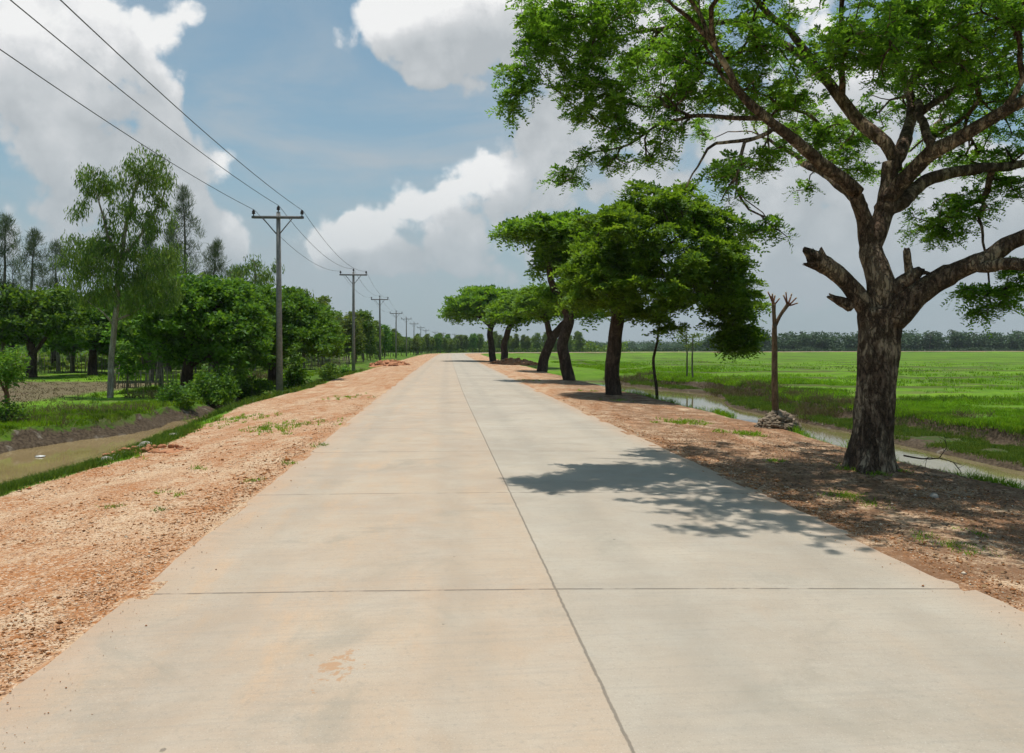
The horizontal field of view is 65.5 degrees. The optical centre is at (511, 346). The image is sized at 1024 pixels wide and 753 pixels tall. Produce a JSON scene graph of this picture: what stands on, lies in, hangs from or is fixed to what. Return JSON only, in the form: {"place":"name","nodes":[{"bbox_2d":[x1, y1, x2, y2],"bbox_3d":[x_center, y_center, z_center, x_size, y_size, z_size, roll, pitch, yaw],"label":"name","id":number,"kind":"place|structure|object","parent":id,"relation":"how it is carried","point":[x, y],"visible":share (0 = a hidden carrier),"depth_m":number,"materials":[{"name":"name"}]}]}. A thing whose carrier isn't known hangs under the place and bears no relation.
{"place":"outdoors","nodes":[
{"label":"outdoors","id":0,"kind":"place"},
{"bbox_2d":[0,413,211,482],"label":"ditch water","id":1,"kind":"structure","parent":0,"point":[19,463],"depth_m":17.87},
{"bbox_2d":[0,369,318,436],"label":"meadow grass","id":2,"kind":"structure","parent":0,"point":[74,414],"depth_m":23.09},
{"bbox_2d":[0,368,367,496],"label":"ditch bank grass","id":3,"kind":"structure","parent":0,"point":[164,437],"depth_m":13.74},
{"bbox_2d":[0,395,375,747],"bbox_3d":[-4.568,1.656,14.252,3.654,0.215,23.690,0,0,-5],"label":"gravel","id":4,"kind":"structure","parent":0,"point":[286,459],"depth_m":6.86,"materials":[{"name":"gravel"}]},
{"bbox_2d":[0,351,1023,752],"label":"road","id":5,"kind":"structure","parent":0,"point":[452,553],"depth_m":4.58,"materials":[{"name":"concrete"}]},
{"bbox_2d":[0,348,1023,701],"bbox_3d":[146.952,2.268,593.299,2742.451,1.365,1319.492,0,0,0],"label":"ground","id":6,"kind":"structure","parent":0,"point":[24,566],"depth_m":10.54,"materials":[{"name":"soil"}]},
{"bbox_2d":[0,340,23,358],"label":"bushy tree","id":7,"kind":"object","parent":6,"relation":"on","point":[12,345],"visible":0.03,"depth_m":73.77,"materials":[{"name":"green plant"}]},
{"bbox_2d":[0,343,32,403],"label":"tree","id":8,"kind":"object","parent":6,"relation":"on","point":[8,373],"visible":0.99,"depth_m":20.65,"materials":[{"name":"green plant"}]},
{"bbox_2d":[0,395,32,421],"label":"shrub","id":9,"kind":"object","parent":6,"relation":"on","point":[7,409],"visible":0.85,"depth_m":20.26,"materials":[{"name":"green plant"}]},
{"bbox_2d":[0,212,37,375],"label":"casuarina tree","id":10,"kind":"object","parent":6,"relation":"on","point":[5,228],"visible":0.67,"depth_m":49.92,"materials":[{"name":"green plant"}]},
{"bbox_2d":[8,226,58,362],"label":"casuarina tree","id":11,"kind":"object","parent":6,"relation":"on","point":[31,246],"visible":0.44,"depth_m":55.87,"materials":[{"name":"green plant"}]},
{"bbox_2d":[38,335,55,368],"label":"bushy tree","id":12,"kind":"object","parent":6,"relation":"on","point":[53,353],"depth_m":69.70,"materials":[{"name":"green plant"}]},
{"bbox_2d":[5,344,98,357],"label":"back thicket","id":13,"kind":"object","parent":6,"relation":"on","point":[40,351],"visible":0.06,"depth_m":99.26,"materials":[{"name":"green plant"}]},
{"bbox_2d":[0,282,107,377],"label":"bushy tree","id":14,"kind":"object","parent":6,"relation":"on","point":[45,313],"visible":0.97,"depth_m":49.06,"materials":[{"name":"green plant"}]},
{"bbox_2d":[27,239,81,370],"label":"casuarina tree","id":15,"kind":"object","parent":6,"relation":"on","point":[55,249],"visible":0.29,"depth_m":61.90,"materials":[{"name":"green plant"}]},
{"bbox_2d":[37,306,90,372],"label":"bushy tree","id":16,"kind":"object","parent":6,"relation":"on","point":[66,349],"visible":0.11,"depth_m":59.28,"materials":[{"name":"green plant"}]},
{"bbox_2d":[15,350,115,373],"bbox_3d":[-32.466,1.153,58.042,7.571,1.950,0.534,0,0,0],"label":"stick fence","id":17,"kind":"object","parent":6,"relation":"on","point":[67,363],"visible":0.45,"depth_m":57.98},
{"bbox_2d":[55,290,123,374],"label":"bushy tree","id":18,"kind":"object","parent":6,"relation":"on","point":[95,317],"visible":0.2,"depth_m":54.13,"materials":[{"name":"green plant"}]},
{"bbox_2d":[0,379,179,407],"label":"field stubble","id":19,"kind":"object","parent":6,"relation":"on","point":[58,390],"visible":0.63,"depth_m":33.88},
{"bbox_2d":[81,300,140,373],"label":"bushy tree","id":20,"kind":"object","parent":6,"relation":"on","point":[105,349],"visible":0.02,"depth_m":54.75,"materials":[{"name":"green plant"}]},
{"bbox_2d":[47,144,185,397],"bbox_3d":[-15.049,-2.732,30.099,5.421,9.731,2.953,0,0,0],"label":"eucalyptus tree","id":21,"kind":"object","parent":6,"relation":"on","point":[93,254],"visible":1,"depth_m":29.83,"materials":[{"name":"green plant"}]},
{"bbox_2d":[108,339,157,389],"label":"young tree","id":22,"kind":"object","parent":6,"relation":"on","point":[127,366],"visible":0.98,"depth_m":32.93,"materials":[{"name":"green plant"}]},
{"bbox_2d":[99,290,185,381],"bbox_3d":[-20.218,-0.657,44.080,4.578,5.654,4.610,0,0,0],"label":"bushy tree","id":23,"kind":"object","parent":6,"relation":"on","point":[138,343],"visible":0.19,"depth_m":43.01,"materials":[{"name":"green plant"}]},
{"bbox_2d":[132,233,157,370],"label":"casuarina tree","id":24,"kind":"object","parent":6,"relation":"on","point":[146,253],"visible":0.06,"depth_m":57.81,"materials":[{"name":"green plant"}]},
{"bbox_2d":[114,364,180,388],"bbox_3d":[-17.013,1.441,36.974,3.438,1.372,0.452,0,0,0],"label":"stick fence","id":25,"kind":"object","parent":6,"relation":"on","point":[146,381],"visible":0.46,"depth_m":36.97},
{"bbox_2d":[98,444,203,457],"bbox_3d":[-5.811,1.719,13.201,2.029,0.202,1.148,0,0,0],"label":"soil heap","id":26,"kind":"object","parent":6,"relation":"on","point":[149,447],"visible":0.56,"depth_m":13.10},
{"bbox_2d":[118,243,193,386],"bbox_3d":[-16.882,-1.409,38.011,3.789,7.109,2.755,0,0,0],"label":"eucalyptus tree","id":27,"kind":"object","parent":6,"relation":"on","point":[160,366],"visible":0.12,"depth_m":37.81,"materials":[{"name":"green plant"}]},
{"bbox_2d":[161,218,183,371],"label":"casuarina tree","id":28,"kind":"object","parent":6,"relation":"on","point":[168,241],"visible":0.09,"depth_m":59.82,"materials":[{"name":"green plant"}]},
{"bbox_2d":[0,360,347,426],"bbox_3d":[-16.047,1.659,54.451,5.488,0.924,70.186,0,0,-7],"label":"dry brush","id":29,"kind":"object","parent":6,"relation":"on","point":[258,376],"visible":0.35,"depth_m":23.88,"materials":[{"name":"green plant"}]},
{"bbox_2d":[7,349,341,369],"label":"undergrowth","id":30,"kind":"object","parent":6,"relation":"on","point":[83,357],"visible":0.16,"depth_m":70.53,"materials":[{"name":"green plant"}]},
{"bbox_2d":[154,378,202,407],"bbox_3d":[-11.321,1.602,27.041,1.696,1.056,1.502,0,0,0],"label":"shrub","id":31,"kind":"object","parent":6,"relation":"on","point":[183,394],"visible":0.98,"depth_m":26.79,"materials":[{"name":"green plant"}]},
{"bbox_2d":[163,182,210,279],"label":"casuarina tree","id":32,"kind":"object","parent":6,"relation":"on","point":[183,204],"visible":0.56,"depth_m":51.94,"materials":[{"name":"green plant"}]},
{"bbox_2d":[123,272,275,387],"bbox_3d":[-13.089,-0.480,33.926,6.740,5.330,6.013,0,0,0],"label":"bushy tree","id":33,"kind":"object","parent":6,"relation":"on","point":[239,332],"visible":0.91,"depth_m":32.85,"materials":[{"name":"green plant"}]},
{"bbox_2d":[183,365,242,405],"bbox_3d":[-11.638,1.500,30.512,2.494,1.632,2.192,0,0,0],"label":"shrub","id":34,"kind":"object","parent":6,"relation":"on","point":[217,391],"visible":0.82,"depth_m":30.18,"materials":[{"name":"green plant"}]},
{"bbox_2d":[182,272,244,373],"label":"bushy tree","id":35,"kind":"object","parent":6,"relation":"on","point":[223,279],"visible":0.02,"depth_m":49.87,"materials":[{"name":"green plant"}]},
{"bbox_2d":[198,235,233,372],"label":"casuarina tree","id":36,"kind":"object","parent":6,"relation":"on","point":[214,252],"visible":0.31,"depth_m":54.81,"materials":[{"name":"green plant"}]},
{"bbox_2d":[204,364,254,387],"bbox_3d":[-12.793,1.338,35.960,2.446,1.398,2.181,0,0,0],"label":"shrub","id":37,"kind":"object","parent":6,"relation":"on","point":[248,372],"visible":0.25,"depth_m":35.95,"materials":[{"name":"green plant"}]},
{"bbox_2d":[226,254,284,370],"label":"eucalyptus tree","id":38,"kind":"object","parent":6,"relation":"on","point":[259,277],"visible":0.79,"depth_m":59.79,"materials":[{"name":"green plant"}]},
{"bbox_2d":[236,375,275,398],"bbox_3d":[-11.215,1.912,34.528,2.056,1.434,1.533,0,0,0],"label":"shrub","id":39,"kind":"object","parent":6,"relation":"on","point":[260,385],"visible":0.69,"depth_m":34.30,"materials":[{"name":"green plant"}]},
{"bbox_2d":[252,206,303,391],"bbox_3d":[-9.860,-1.642,33.685,2.162,8.638,0.337,0,0,-5],"label":"power pole","id":40,"kind":"object","parent":6,"relation":"on","point":[278,217],"visible":0.94,"depth_m":33.61,"materials":[{"name":"concrete"}]},
{"bbox_2d":[0,49,429,332],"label":"power line","id":41,"kind":"object","parent":40,"relation":"attached to","point":[137,141],"visible":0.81,"depth_m":19.31,"materials":[{"name":"metal"}]},
{"bbox_2d":[10,0,465,334],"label":"power line","id":42,"kind":"object","parent":40,"relation":"attached to","point":[151,114],"visible":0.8,"depth_m":17.72,"materials":[{"name":"metal"}]},
{"bbox_2d":[60,0,434,332],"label":"power line","id":43,"kind":"object","parent":40,"relation":"attached to","point":[189,118],"visible":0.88,"depth_m":17.22,"materials":[{"name":"metal"}]},
{"bbox_2d":[238,283,351,383],"bbox_3d":[-11.790,-0.644,41.853,6.897,5.583,6.653,0,0,0],"label":"bushy tree","id":44,"kind":"object","parent":6,"relation":"on","point":[317,333],"visible":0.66,"depth_m":40.89,"materials":[{"name":"green plant"}]},
{"bbox_2d":[283,342,312,389],"bbox_3d":[-10.324,1.107,38.038,1.656,2.620,1.469,0,0,0],"label":"shrub","id":45,"kind":"object","parent":6,"relation":"on","point":[291,379],"visible":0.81,"depth_m":37.88,"materials":[{"name":"green plant"}]},
{"bbox_2d":[283,298,336,367],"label":"bushy tree","id":46,"kind":"object","parent":6,"relation":"on","point":[301,350],"visible":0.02,"depth_m":65.97,"materials":[{"name":"green plant"}]},
{"bbox_2d":[297,354,349,369],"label":"stick fence","id":47,"kind":"object","parent":6,"relation":"on","point":[321,363],"visible":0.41,"depth_m":65.96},
{"bbox_2d":[313,295,340,364],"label":"plantation tree","id":48,"kind":"object","parent":6,"relation":"on","point":[322,299],"visible":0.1,"depth_m":84.87,"materials":[{"name":"green plant"}]},
{"bbox_2d":[315,362,340,378],"bbox_3d":[-11.744,1.657,52.002,2.230,1.474,1.775,0,0,0],"label":"shrub","id":49,"kind":"object","parent":6,"relation":"on","point":[331,369],"visible":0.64,"depth_m":51.63,"materials":[{"name":"green plant"}]},
{"bbox_2d":[340,364,350,373],"bbox_3d":[-12.191,1.761,57.983,1.395,1.105,1.528,0,0,0],"label":"shrub","id":50,"kind":"object","parent":6,"relation":"on","point":[346,368],"visible":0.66,"depth_m":57.69,"materials":[{"name":"green plant"}]},
{"bbox_2d":[336,315,362,363],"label":"plantation tree","id":51,"kind":"object","parent":6,"relation":"on","point":[347,325],"visible":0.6,"depth_m":87.69,"materials":[{"name":"green plant"}]},
{"bbox_2d":[339,269,366,370],"bbox_3d":[-12.525,-1.851,62.920,2.162,8.638,0.337,0,-1,-5],"label":"power pole","id":52,"kind":"object","parent":6,"relation":"on","point":[353,275],"visible":0.93,"depth_m":62.84,"materials":[{"name":"concrete"}]},
{"bbox_2d":[339,311,366,358],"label":"plantation tree","id":53,"kind":"object","parent":6,"relation":"on","point":[361,336],"visible":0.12,"depth_m":92.67,"materials":[{"name":"green plant"}]},
{"bbox_2d":[350,331,366,362],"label":"plantation tree","id":54,"kind":"object","parent":6,"relation":"on","point":[356,352],"visible":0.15,"depth_m":93.97,"materials":[{"name":"green plant"}]},
{"bbox_2d":[356,309,377,361],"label":"plantation tree","id":55,"kind":"object","parent":6,"relation":"on","point":[366,325],"visible":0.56,"depth_m":98.98,"materials":[{"name":"green plant"}]},
{"bbox_2d":[365,333,378,360],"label":"plantation tree","id":56,"kind":"object","parent":6,"relation":"on","point":[371,351],"visible":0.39,"depth_m":107.50,"materials":[{"name":"green plant"}]},
{"bbox_2d":[372,320,384,358],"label":"plantation tree","id":57,"kind":"object","parent":6,"relation":"on","point":[377,325],"visible":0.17,"depth_m":125.42,"materials":[{"name":"green plant"}]},
{"bbox_2d":[373,337,383,358],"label":"plantation tree","id":58,"kind":"object","parent":6,"relation":"on","point":[377,346],"visible":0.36,"depth_m":116.20,"materials":[{"name":"green plant"}]},
{"bbox_2d":[371,295,387,360],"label":"power pole","id":59,"kind":"object","parent":6,"relation":"on","point":[379,299],"visible":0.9,"depth_m":98.29,"materials":[{"name":"concrete"}]},
{"bbox_2d":[378,324,391,357],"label":"plantation tree","id":60,"kind":"object","parent":6,"relation":"on","point":[386,342],"visible":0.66,"depth_m":128.89,"materials":[{"name":"green plant"}]},
{"bbox_2d":[369,359,410,366],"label":"soil heap","id":61,"kind":"object","parent":6,"relation":"on","point":[387,362],"visible":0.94,"depth_m":70.69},
{"bbox_2d":[387,332,394,356],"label":"plantation tree","id":62,"kind":"object","parent":6,"relation":"on","point":[392,348],"visible":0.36,"depth_m":144.39,"materials":[{"name":"green plant"}]},
{"bbox_2d":[390,311,401,357],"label":"power pole","id":63,"kind":"object","parent":6,"relation":"on","point":[396,313],"visible":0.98,"depth_m":135.92,"materials":[{"name":"metal"}]},
{"bbox_2d":[400,338,407,351],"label":"plantation tree","id":64,"kind":"object","parent":6,"relation":"on","point":[403,349],"visible":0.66,"depth_m":178.14,"materials":[{"name":"green plant"}]},
{"bbox_2d":[407,337,411,354],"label":"plantation tree","id":65,"kind":"object","parent":6,"relation":"on","point":[409,343],"visible":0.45,"depth_m":196.56,"materials":[{"name":"green plant"}]},
{"bbox_2d":[410,337,420,354],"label":"plantation tree","id":66,"kind":"object","parent":6,"relation":"on","point":[416,343],"visible":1,"depth_m":182.42,"materials":[{"name":"green plant"}]},
{"bbox_2d":[420,337,425,350],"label":"plantation tree","id":67,"kind":"object","parent":6,"relation":"on","point":[423,346],"visible":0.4,"depth_m":201.43,"materials":[{"name":"green plant"}]},
{"bbox_2d":[424,333,431,353],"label":"plantation tree","id":68,"kind":"object","parent":6,"relation":"on","point":[427,336],"visible":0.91,"depth_m":207.59,"materials":[{"name":"green plant"}]},
{"bbox_2d":[429,338,435,353],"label":"plantation tree","id":69,"kind":"object","parent":6,"relation":"on","point":[433,342],"visible":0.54,"depth_m":213.93,"materials":[{"name":"green plant"}]},
{"bbox_2d":[433,334,442,352],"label":"plantation tree","id":70,"kind":"object","parent":6,"relation":"on","point":[438,341],"visible":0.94,"depth_m":219.33,"materials":[{"name":"green plant"}]},
{"bbox_2d":[442,338,448,349],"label":"plantation tree","id":71,"kind":"object","parent":6,"relation":"on","point":[445,346],"visible":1,"depth_m":229.54,"materials":[{"name":"green plant"}]},
{"bbox_2d":[448,341,453,350],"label":"plantation tree","id":72,"kind":"object","parent":6,"relation":"on","point":[450,344],"visible":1,"depth_m":234.39,"materials":[{"name":"green plant"}]},
{"bbox_2d":[455,338,460,352],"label":"plantation tree","id":73,"kind":"object","parent":6,"relation":"on","point":[457,342],"visible":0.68,"depth_m":251.44,"materials":[{"name":"green plant"}]},
{"bbox_2d":[462,335,469,348],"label":"plantation tree","id":74,"kind":"object","parent":6,"relation":"on","point":[465,340],"visible":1,"depth_m":258.07,"materials":[{"name":"green plant"}]},
{"bbox_2d":[468,333,477,347],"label":"plantation tree","id":75,"kind":"object","parent":6,"relation":"on","point":[473,339],"visible":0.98,"depth_m":262.39,"materials":[{"name":"green plant"}]},
{"bbox_2d":[436,283,523,361],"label":"rain tree","id":76,"kind":"object","parent":6,"relation":"on","point":[469,303],"visible":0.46,"depth_m":84.90,"materials":[{"name":"green plant"}]},
{"bbox_2d":[475,334,485,352],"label":"plantation tree","id":77,"kind":"object","parent":6,"relation":"on","point":[479,344],"visible":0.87,"depth_m":265.97,"materials":[{"name":"green plant"}]},
{"bbox_2d":[497,334,501,348],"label":"plantation tree","id":78,"kind":"object","parent":6,"relation":"on","point":[499,340],"visible":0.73,"depth_m":265.86,"materials":[{"name":"green plant"}]},
{"bbox_2d":[386,338,629,352],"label":"bend thicket","id":79,"kind":"object","parent":6,"relation":"on","point":[592,347],"visible":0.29,"depth_m":276.89,"materials":[{"name":"green plant"}]},
{"bbox_2d":[510,339,516,349],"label":"plantation tree","id":80,"kind":"object","parent":6,"relation":"on","point":[512,344],"visible":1,"depth_m":268.92,"materials":[{"name":"green plant"}]},
{"bbox_2d":[490,357,537,365],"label":"soil heap","id":81,"kind":"object","parent":6,"relation":"on","point":[512,361],"visible":0.96,"depth_m":74.74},
{"bbox_2d":[512,333,519,351],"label":"plantation tree","id":82,"kind":"object","parent":6,"relation":"on","point":[516,336],"visible":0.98,"depth_m":269.92,"materials":[{"name":"green plant"}]},
{"bbox_2d":[479,288,561,358],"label":"rain tree","id":83,"kind":"object","parent":6,"relation":"on","point":[498,310],"visible":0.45,"depth_m":76.73,"materials":[{"name":"green plant"}]},
{"bbox_2d":[519,334,526,351],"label":"plantation tree","id":84,"kind":"object","parent":6,"relation":"on","point":[523,344],"visible":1,"depth_m":266.94,"materials":[{"name":"green plant"}]},
{"bbox_2d":[521,336,530,350],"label":"plantation tree","id":85,"kind":"object","parent":6,"relation":"on","point":[528,346],"visible":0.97,"depth_m":268.35,"materials":[{"name":"green plant"}]},
{"bbox_2d":[531,333,542,348],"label":"plantation tree","id":86,"kind":"object","parent":6,"relation":"on","point":[538,343],"visible":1,"depth_m":271.29,"materials":[{"name":"green plant"}]},
{"bbox_2d":[94,379,1010,556],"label":"shoulder weeds","id":87,"kind":"object","parent":6,"relation":"on","point":[684,421],"visible":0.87,"depth_m":12.94,"materials":[{"name":"green plant"}]},
{"bbox_2d":[509,275,603,371],"bbox_3d":[3.472,-1.522,54.986,7.439,6.971,6.701,0,0,0],"label":"rain tree","id":88,"kind":"object","parent":6,"relation":"on","point":[521,306],"visible":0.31,"depth_m":54.61,"materials":[{"name":"green plant"}]},
{"bbox_2d":[487,207,627,380],"bbox_3d":[3.101,-2.436,38.875,8.709,8.624,6.260,0,0,-38],"label":"rain tree","id":89,"kind":"object","parent":6,"relation":"on","point":[546,235],"visible":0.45,"depth_m":37.94,"materials":[{"name":"green plant"}]},
{"bbox_2d":[568,336,572,349],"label":"plantation tree","id":90,"kind":"object","parent":6,"relation":"on","point":[569,344],"visible":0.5,"depth_m":272.63,"materials":[{"name":"green plant"}]},
{"bbox_2d":[575,332,583,350],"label":"plantation tree","id":91,"kind":"object","parent":6,"relation":"on","point":[579,338],"visible":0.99,"depth_m":276.06,"materials":[{"name":"green plant"}]},
{"bbox_2d":[548,178,771,394],"bbox_3d":[5.023,-1.941,27.292,7.315,7.578,7.624,0,0,29],"label":"rain tree","id":92,"kind":"object","parent":6,"relation":"on","point":[606,269],"visible":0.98,"depth_m":25.51,"materials":[{"name":"green plant"}]},
{"bbox_2d":[652,311,669,398],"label":"young tree","id":93,"kind":"object","parent":6,"relation":"on","point":[654,372],"visible":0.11,"depth_m":28.96,"materials":[{"name":"brown plant"}]},
{"bbox_2d":[676,328,695,375],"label":"young tree","id":94,"kind":"object","parent":6,"relation":"on","point":[685,339],"visible":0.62,"depth_m":52.98,"materials":[{"name":"green plant"}]},
{"bbox_2d":[684,333,708,377],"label":"young tree","id":95,"kind":"object","parent":6,"relation":"on","point":[692,343],"visible":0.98,"depth_m":50.97,"materials":[{"name":"green plant"}]},
{"bbox_2d":[484,0,1023,473],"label":"rain tree","id":96,"kind":"object","parent":6,"relation":"on","point":[886,306],"visible":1,"depth_m":10.40,"materials":[{"name":"green plant"}]},
{"bbox_2d":[754,409,801,431],"bbox_3d":[5.609,1.557,16.800,1.010,0.469,0.903,0,0,0],"label":"rock pile","id":97,"kind":"object","parent":6,"relation":"on","point":[779,419],"visible":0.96,"depth_m":16.55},
{"bbox_2d":[767,291,797,410],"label":"pollarded tree","id":98,"kind":"object","parent":6,"relation":"on","point":[774,385],"visible":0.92,"depth_m":16.76,"materials":[{"name":"brown plant"}]},
{"bbox_2d":[551,360,1023,434],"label":"field grass","id":99,"kind":"structure","parent":6,"relation":"on","point":[1009,422],"depth_m":40.89,"materials":[{"name":"plant"}]},
{"bbox_2d":[574,328,1023,349],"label":"distant wood","id":100,"kind":"object","parent":6,"relation":"on","point":[909,340],"visible":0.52,"depth_m":350.19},
{"bbox_2d":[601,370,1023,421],"bbox_3d":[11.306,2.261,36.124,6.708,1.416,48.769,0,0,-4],"label":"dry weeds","id":101,"kind":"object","parent":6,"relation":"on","point":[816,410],"visible":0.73,"depth_m":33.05,"materials":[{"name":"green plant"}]},
{"bbox_2d":[601,346,1023,351],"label":"scrub","id":102,"kind":"object","parent":6,"relation":"on","point":[702,349],"visible":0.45,"depth_m":336.76,"materials":[{"name":"green plant"}]},
{"bbox_2d":[620,373,1023,466],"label":"terrace grass","id":103,"kind":"structure","parent":6,"relation":"on","point":[1014,453],"depth_m":23.63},
{"bbox_2d":[622,388,1023,489],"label":"bank grass","id":104,"kind":"structure","parent":6,"relation":"on","point":[975,477],"depth_m":15.62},
{"bbox_2d":[634,413,1023,597],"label":"fallen leaves","id":105,"kind":"object","parent":6,"relation":"on","point":[929,508],"depth_m":9.30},
{"bbox_2d":[0,0,1023,343],"label":"sky","id":106,"kind":"structure","parent":0,"point":[369,117],"materials":[{"name":"blue"}]},
{"bbox_2d":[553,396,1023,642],"bbox_3d":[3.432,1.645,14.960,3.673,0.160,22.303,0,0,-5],"label":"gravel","id":107,"kind":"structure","parent":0,"point":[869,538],"depth_m":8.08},
{"bbox_2d":[587,382,1023,487],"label":"canal water","id":108,"kind":"structure","parent":0,"point":[708,401],"depth_m":22.52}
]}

